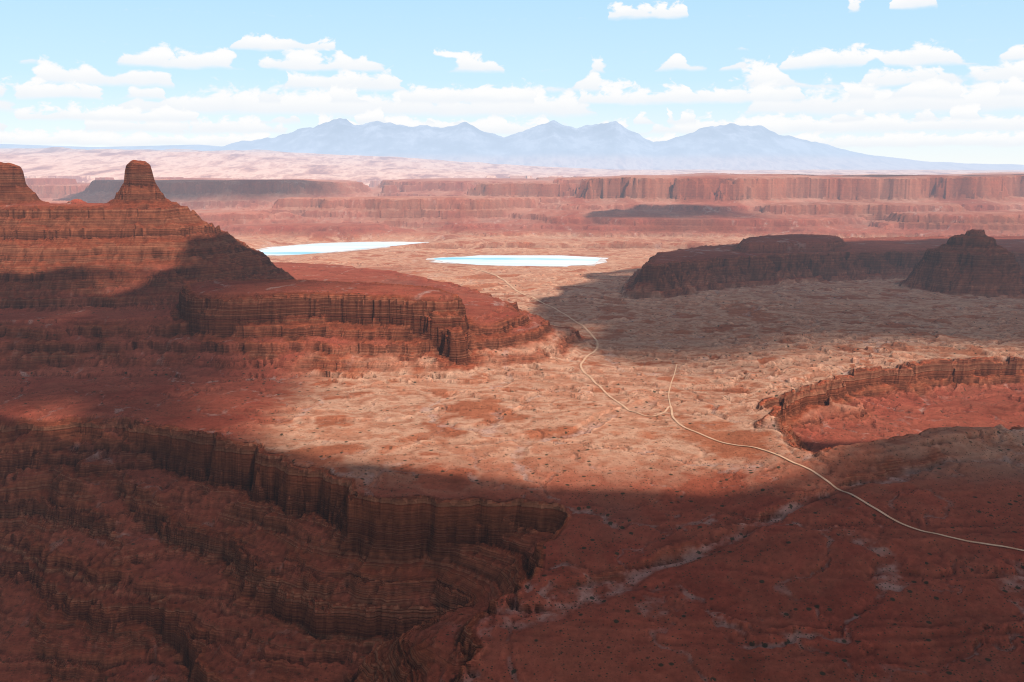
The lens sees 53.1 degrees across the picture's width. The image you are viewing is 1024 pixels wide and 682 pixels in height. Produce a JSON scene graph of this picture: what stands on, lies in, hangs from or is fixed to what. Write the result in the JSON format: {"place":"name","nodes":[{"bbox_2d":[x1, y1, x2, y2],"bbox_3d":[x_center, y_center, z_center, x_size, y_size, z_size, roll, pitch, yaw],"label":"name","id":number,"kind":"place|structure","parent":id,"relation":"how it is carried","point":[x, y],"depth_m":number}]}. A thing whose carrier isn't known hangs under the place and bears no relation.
{"place":"outdoors","nodes":[
{"label":"outdoors","id":0,"kind":"place"},
{"bbox_2d":[256,242,428,255],"bbox_3d":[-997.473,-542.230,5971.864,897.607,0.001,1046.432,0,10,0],"label":"pond water","id":1,"kind":"structure","parent":0,"point":[309,248],"depth_m":6012.07},
{"bbox_2d":[0,118,1023,681],"bbox_3d":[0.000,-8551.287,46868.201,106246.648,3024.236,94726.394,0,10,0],"label":"desert terrain","id":2,"kind":"structure","parent":0,"point":[230,450],"depth_m":1991.38},
{"bbox_2d":[668,364,676,405],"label":"dirt road","id":3,"kind":"structure","parent":2,"relation":"on","point":[670,385],"depth_m":2173.85},
{"bbox_2d":[0,0,1023,164],"label":"sky","id":4,"kind":"structure","parent":0,"point":[920,80]},
{"bbox_2d":[426,255,607,266],"bbox_3d":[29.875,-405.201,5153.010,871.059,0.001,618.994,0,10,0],"label":"pond water","id":5,"kind":"structure","parent":0,"point":[537,260],"depth_m":5151.87},
{"bbox_2d":[472,268,1023,550],"bbox_3d":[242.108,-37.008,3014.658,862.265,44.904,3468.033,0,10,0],"label":"dirt road","id":6,"kind":"structure","parent":0,"point":[667,408],"depth_m":1715.27}
]}

